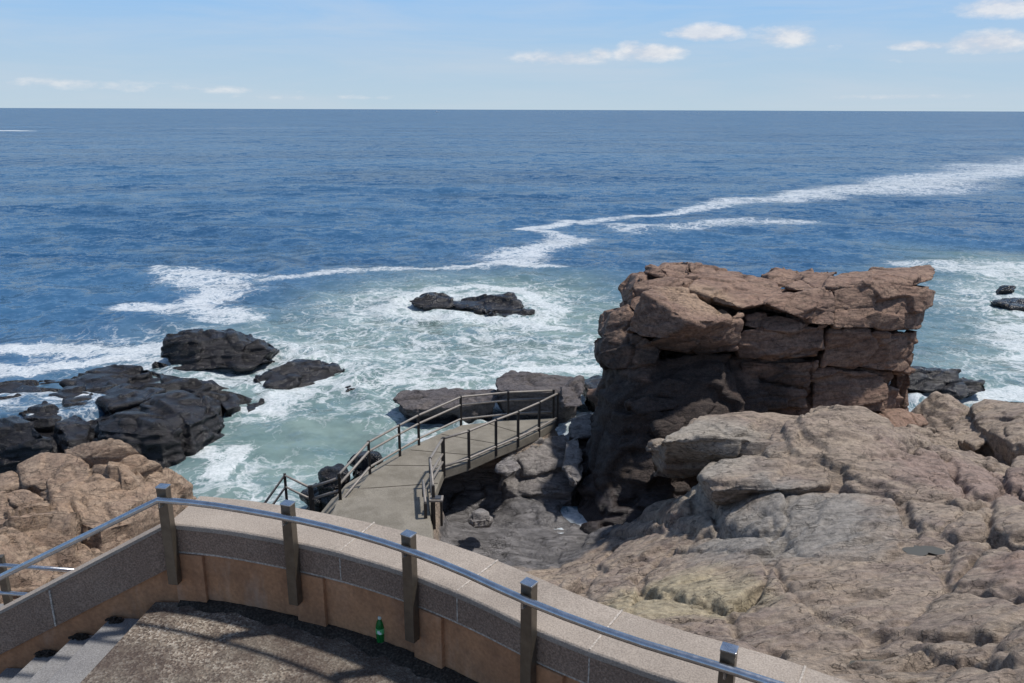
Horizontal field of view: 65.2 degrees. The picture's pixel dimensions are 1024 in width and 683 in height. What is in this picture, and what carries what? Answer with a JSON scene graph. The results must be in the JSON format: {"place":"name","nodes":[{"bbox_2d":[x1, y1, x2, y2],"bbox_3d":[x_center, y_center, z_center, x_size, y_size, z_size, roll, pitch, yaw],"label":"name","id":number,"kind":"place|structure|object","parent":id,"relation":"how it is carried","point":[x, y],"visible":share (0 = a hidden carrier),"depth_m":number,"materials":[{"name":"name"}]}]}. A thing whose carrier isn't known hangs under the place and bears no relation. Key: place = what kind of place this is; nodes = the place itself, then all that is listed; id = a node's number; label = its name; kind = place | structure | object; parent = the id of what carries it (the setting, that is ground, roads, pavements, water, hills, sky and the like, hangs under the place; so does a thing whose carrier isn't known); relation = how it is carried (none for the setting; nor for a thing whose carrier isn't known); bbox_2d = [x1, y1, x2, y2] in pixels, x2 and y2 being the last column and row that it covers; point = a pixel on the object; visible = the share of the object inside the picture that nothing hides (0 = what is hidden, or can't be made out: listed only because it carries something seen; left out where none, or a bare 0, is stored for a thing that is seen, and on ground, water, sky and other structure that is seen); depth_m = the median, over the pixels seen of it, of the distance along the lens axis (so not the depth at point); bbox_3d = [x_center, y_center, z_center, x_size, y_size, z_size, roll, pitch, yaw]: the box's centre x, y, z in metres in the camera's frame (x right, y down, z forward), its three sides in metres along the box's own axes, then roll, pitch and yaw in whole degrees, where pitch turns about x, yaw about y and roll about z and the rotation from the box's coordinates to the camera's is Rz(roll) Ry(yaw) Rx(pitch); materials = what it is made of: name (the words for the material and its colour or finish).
{"place":"outdoors","nodes":[
{"label":"outdoors","id":0,"kind":"place"},
{"bbox_2d":[81,602,436,682],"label":"terrace floor","id":1,"kind":"structure","parent":0,"point":[165,642],"depth_m":6.08,"materials":[{"name":"beige concrete"}]},
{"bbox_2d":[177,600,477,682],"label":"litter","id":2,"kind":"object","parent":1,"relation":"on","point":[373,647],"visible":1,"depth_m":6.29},
{"bbox_2d":[376,616,383,642],"bbox_3d":[-1.020,2.235,6.193,0.072,0.243,0.072,0,16,0],"label":"soda bottle","id":3,"kind":"object","parent":1,"relation":"on","point":[379,631],"visible":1,"depth_m":6.16,"materials":[{"name":"green glass"}]},
{"bbox_2d":[174,496,850,682],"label":"parapet wall","id":4,"kind":"structure","parent":1,"relation":"on","point":[468,628],"depth_m":5.91,"materials":[{"name":"concrete"}]},
{"bbox_2d":[0,483,783,682],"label":"handrail","id":5,"kind":"object","parent":4,"relation":"attached to","point":[727,669],"visible":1,"depth_m":5.74,"materials":[{"name":"metal"}]},
{"bbox_2d":[359,418,556,538],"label":"path","id":6,"kind":"structure","parent":0,"point":[396,476],"depth_m":24.77,"materials":[{"name":"concrete"}]},
{"bbox_2d":[332,488,432,538],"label":"path steps","id":7,"kind":"structure","parent":6,"relation":"on","point":[402,509],"depth_m":20.69,"materials":[{"name":"concrete"}]},
{"bbox_2d":[422,479,426,518],"bbox_3d":[-2.270,4.244,20.787,0.085,0.854,1.326,-2,16,-8],"label":"railing","id":8,"kind":"object","parent":6,"relation":"on","point":[424,498],"visible":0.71,"depth_m":20.27,"materials":[{"name":"grey metal"}]},
{"bbox_2d":[428,438,444,529],"bbox_3d":[-2.125,3.820,21.920,0.334,1.240,3.115,0,16,0],"label":"railing","id":9,"kind":"object","parent":6,"relation":"on","point":[432,477],"visible":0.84,"depth_m":22.04,"materials":[{"name":"grey metal"}]},
{"bbox_2d":[429,495,443,525],"bbox_3d":[-1.929,4.352,20.500,0.340,0.810,0.280,0,16,0],"label":"sign stand","id":10,"kind":"object","parent":6,"relation":"on","point":[438,498],"visible":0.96,"depth_m":20.45,"materials":[{"name":"grey metal"}]},
{"bbox_2d":[358,422,528,488],"bbox_3d":[-2.183,3.524,24.442,2.325,0.006,6.026,12,20,35],"label":"path joint","id":11,"kind":"object","parent":6,"relation":"on","point":[433,465],"visible":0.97,"depth_m":23.84,"materials":[{"name":"grey concrete"}]},
{"bbox_2d":[337,389,554,499],"bbox_3d":[-2.257,2.960,24.883,1.974,1.240,8.967,14,21,40],"label":"railing","id":12,"kind":"object","parent":6,"relation":"on","point":[400,448],"visible":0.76,"depth_m":25.26,"materials":[{"name":"grey metal"}]},
{"bbox_2d":[310,477,341,510],"bbox_3d":[-4.984,4.269,21.486,1.164,1.700,0.102,10,19,31],"label":"railing","id":13,"kind":"object","parent":12,"relation":"attached to","point":[325,494],"visible":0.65,"depth_m":21.39,"materials":[{"name":"grey metal"}]},
{"bbox_2d":[264,473,311,510],"bbox_3d":[-6.177,4.644,22.152,1.463,1.900,0.626,0,16,0],"label":"railing","id":14,"kind":"object","parent":13,"relation":"attached to","point":[285,488],"visible":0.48,"depth_m":22.00,"materials":[{"name":"grey metal"}]},
{"bbox_2d":[442,392,558,476],"bbox_3d":[-0.170,2.860,25.252,0.267,1.240,5.355,14,21,40],"label":"railing","id":15,"kind":"object","parent":6,"relation":"on","point":[517,412],"visible":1,"depth_m":24.96,"materials":[{"name":"grey metal"}]},
{"bbox_2d":[0,108,1023,508],"bbox_3d":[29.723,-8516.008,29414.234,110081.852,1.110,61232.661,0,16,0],"label":"water","id":16,"kind":"structure","parent":0,"point":[134,236],"depth_m":83.79,"materials":[{"name":"blue liquid"}]},
{"bbox_2d":[0,391,104,420],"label":"wave wash","id":17,"kind":"object","parent":16,"relation":"on","point":[88,411],"visible":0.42,"depth_m":32.16},
{"bbox_2d":[347,451,383,481],"bbox_3d":[-4.859,4.609,26.401,1.309,2.158,1.706,0,16,0],"label":"stone","id":18,"kind":"object","parent":16,"relation":"in","point":[362,467],"visible":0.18,"depth_m":25.96,"materials":[{"name":"black stone"}]},
{"bbox_2d":[485,308,534,316],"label":"sea rock","id":19,"kind":"object","parent":16,"relation":"in","point":[504,312],"visible":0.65,"depth_m":50.59,"materials":[{"name":"grey stone"}]},
{"bbox_2d":[0,0,1023,111],"label":"sky","id":20,"kind":"structure","parent":0,"point":[739,55],"materials":[{"name":"blue"}]},
{"bbox_2d":[558,506,586,533],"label":"cove water","id":21,"kind":"structure","parent":0,"point":[571,514],"depth_m":24.58,"materials":[{"name":"liquid"}]},
{"bbox_2d":[433,391,1023,682],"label":"terrain","id":22,"kind":"structure","parent":0,"point":[835,579],"depth_m":14.91,"materials":[{"name":"stone"}]},
{"bbox_2d":[0,524,178,673],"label":"stair wall","id":23,"kind":"structure","parent":22,"relation":"on","point":[128,579],"depth_m":6.78,"materials":[{"name":"concrete"}]},
{"bbox_2d":[468,508,492,527],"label":"stone","id":24,"kind":"object","parent":22,"relation":"on","point":[481,518],"visible":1,"depth_m":21.12,"materials":[{"name":"grey stone"}]},
{"bbox_2d":[497,434,582,505],"bbox_3d":[1.095,4.593,25.926,3.121,2.399,2.195,-10,19,-32],"label":"rock slab","id":25,"kind":"object","parent":22,"relation":"on","point":[540,475],"visible":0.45,"depth_m":25.52,"materials":[{"name":"grey stone"}]},
{"bbox_2d":[495,456,520,477],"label":"stone","id":26,"kind":"object","parent":25,"relation":"on","point":[508,467],"visible":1,"depth_m":23.99,"materials":[{"name":"grey stone"}]},
{"bbox_2d":[562,437,582,486],"bbox_3d":[1.954,3.884,25.659,0.663,0.905,3.698,2,16,5],"label":"stone","id":27,"kind":"object","parent":25,"relation":"on","point":[572,467],"visible":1,"depth_m":24.98,"materials":[{"name":"grey stone"}]},
{"bbox_2d":[568,414,591,440],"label":"stone","id":28,"kind":"object","parent":22,"relation":"on","point":[580,427],"visible":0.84,"depth_m":27.92,"materials":[{"name":"grey stone"}]},
{"bbox_2d":[646,411,798,478],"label":"overhanging slab","id":29,"kind":"structure","parent":22,"relation":"on","point":[694,447],"depth_m":20.34,"materials":[{"name":"stone"}]},
{"bbox_2d":[697,456,830,509],"bbox_3d":[5.884,3.644,18.746,3.204,1.909,2.661,0,16,0],"label":"rock slab","id":30,"kind":"object","parent":22,"relation":"on","point":[723,482],"visible":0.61,"depth_m":17.81,"materials":[{"name":"stone"}]},
{"bbox_2d":[809,404,903,460],"bbox_3d":[8.623,2.739,20.683,2.216,1.779,4.182,0,16,0],"label":"boulder","id":31,"kind":"object","parent":22,"relation":"on","point":[876,419],"visible":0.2,"depth_m":20.46,"materials":[{"name":"stone"}]},
{"bbox_2d":[849,659,880,663],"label":"pool water","id":32,"kind":"structure","parent":22,"relation":"on","point":[852,661],"depth_m":9.77,"materials":[{"name":"grey liquid"}]},
{"bbox_2d":[902,545,944,555],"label":"pool water","id":33,"kind":"structure","parent":22,"relation":"on","point":[920,550],"depth_m":14.01,"materials":[{"name":"grey liquid"}]},
{"bbox_2d":[921,427,935,433],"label":"boulder","id":34,"kind":"object","parent":22,"relation":"on","point":[932,429],"visible":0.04,"depth_m":25.75,"materials":[{"name":"stone"}]},
{"bbox_2d":[935,427,949,432],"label":"boulder","id":35,"kind":"object","parent":22,"relation":"on","point":[938,429],"visible":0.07,"depth_m":27.66,"materials":[{"name":"stone"}]},
{"bbox_2d":[951,399,1023,501],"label":"rock outcrop","id":36,"kind":"object","parent":22,"relation":"on","point":[995,430],"visible":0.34,"depth_m":24.09,"materials":[{"name":"stone"}]},
{"label":"seabed","id":37,"kind":"structure","parent":0,"visible":0},
{"bbox_2d":[0,438,196,603],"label":"rock outcrop","id":38,"kind":"object","parent":37,"relation":"on","point":[48,500],"visible":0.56,"depth_m":20.11,"materials":[{"name":"beige stone"}]},
{"bbox_2d":[0,364,264,473],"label":"rock shelf","id":39,"kind":"object","parent":37,"relation":"on","point":[168,421],"visible":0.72,"depth_m":30.98,"materials":[{"name":"grey stone"}]},
{"bbox_2d":[152,328,279,371],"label":"boulder","id":40,"kind":"object","parent":37,"relation":"on","point":[198,349],"visible":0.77,"depth_m":40.15,"materials":[{"name":"grey stone"}]},
{"bbox_2d":[253,359,344,389],"bbox_3d":[-10.123,1.756,38.808,3.111,1.652,4.879,14,21,39],"label":"sea rock","id":41,"kind":"object","parent":37,"relation":"on","point":[295,373],"visible":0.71,"depth_m":38.04,"materials":[{"name":"grey stone"}]},
{"bbox_2d":[299,463,349,511],"bbox_3d":[-5.986,5.330,25.893,1.858,2.784,1.357,8,18,24],"label":"stone","id":42,"kind":"object","parent":37,"relation":"on","point":[325,473],"visible":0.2,"depth_m":25.30,"materials":[{"name":"black stone"}]},
{"bbox_2d":[345,385,354,391],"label":"sea rock","id":43,"kind":"object","parent":37,"relation":"on","point":[348,389],"visible":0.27,"depth_m":36.15,"materials":[{"name":"grey stone"}]},
{"bbox_2d":[321,429,451,514],"bbox_3d":[-2.994,5.334,24.750,3.682,2.948,12.465,11,19,32],"label":"path footing","id":44,"kind":"object","parent":37,"relation":"on","point":[329,507],"visible":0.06,"depth_m":23.79,"materials":[{"name":"concrete"}]},
{"bbox_2d":[392,387,498,424],"bbox_3d":[-2.756,3.086,33.785,4.433,2.260,3.096,0,16,0],"label":"flat rock","id":45,"kind":"object","parent":37,"relation":"on","point":[412,403],"visible":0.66,"depth_m":32.73,"materials":[{"name":"stone"}]},
{"bbox_2d":[409,292,523,314],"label":"sea rock","id":46,"kind":"object","parent":37,"relation":"on","point":[480,304],"visible":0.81,"depth_m":52.26,"materials":[{"name":"grey stone"}]},
{"bbox_2d":[495,370,584,423],"bbox_3d":[1.174,2.814,33.310,3.740,2.822,4.504,0,16,0],"label":"flat rock","id":47,"kind":"object","parent":37,"relation":"on","point":[570,389],"visible":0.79,"depth_m":32.71,"materials":[{"name":"stone"}]},
{"bbox_2d":[582,375,601,411],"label":"flat rock","id":48,"kind":"object","parent":37,"relation":"on","point":[592,382],"visible":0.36,"depth_m":33.78,"materials":[{"name":"grey stone"}]},
{"bbox_2d":[577,262,935,533],"bbox_3d":[8.422,2.417,27.004,12.851,9.300,8.890,0,16,0],"label":"rock stack","id":49,"kind":"object","parent":37,"relation":"on","point":[678,346],"visible":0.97,"depth_m":25.22,"materials":[{"name":"stone"}]},
{"bbox_2d":[889,366,960,392],"bbox_3d":[17.989,2.091,36.980,4.855,2.113,3.093,0,16,0],"label":"flat rock","id":50,"kind":"object","parent":37,"relation":"on","point":[927,380],"visible":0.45,"depth_m":35.93,"materials":[{"name":"grey stone"}]},
{"bbox_2d":[940,377,984,399],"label":"sea rock","id":51,"kind":"object","parent":37,"relation":"on","point":[962,388],"visible":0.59,"depth_m":35.45,"materials":[{"name":"grey stone"}]},
{"bbox_2d":[996,285,1015,293],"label":"sea rock","id":52,"kind":"object","parent":37,"relation":"on","point":[1005,289],"visible":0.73,"depth_m":56.04,"materials":[{"name":"grey stone"}]},
{"bbox_2d":[990,297,1023,311],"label":"sea rock","id":53,"kind":"object","parent":37,"relation":"on","point":[1013,303],"visible":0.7,"depth_m":52.30,"materials":[{"name":"grey stone"}]},
{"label":"landing","id":54,"kind":"structure","parent":0,"visible":0},
{"bbox_2d":[0,554,74,604],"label":"railing","id":55,"kind":"object","parent":54,"relation":"on","point":[7,593],"visible":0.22,"depth_m":9.54,"materials":[{"name":"metal"}]},
{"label":"hill","id":56,"kind":"structure","parent":0,"visible":0},
{"bbox_2d":[0,618,138,682],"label":"stairs","id":57,"kind":"structure","parent":56,"relation":"on","point":[74,661],"depth_m":6.54,"materials":[{"name":"concrete"}]},
{"bbox_2d":[33,649,55,656],"bbox_3d":[-4.043,2.695,6.920,0.190,0.028,0.107,0,16,0],"label":"leaf clump","id":58,"kind":"object","parent":57,"relation":"on","point":[47,652],"visible":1,"depth_m":6.91,"materials":[{"name":"plant"}]},
{"bbox_2d":[68,633,89,640],"bbox_3d":[-3.709,2.525,6.852,0.186,0.035,0.101,0,16,0],"label":"leaf clump","id":59,"kind":"object","parent":57,"relation":"on","point":[82,636],"visible":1,"depth_m":6.84,"materials":[{"name":"black plant"}]},
{"bbox_2d":[105,616,123,623],"bbox_3d":[-3.375,2.353,6.788,0.165,0.042,0.101,9,18,28],"label":"leaf clump","id":60,"kind":"object","parent":57,"relation":"on","point":[113,619],"visible":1,"depth_m":6.78,"materials":[{"name":"black plant"}]}
]}

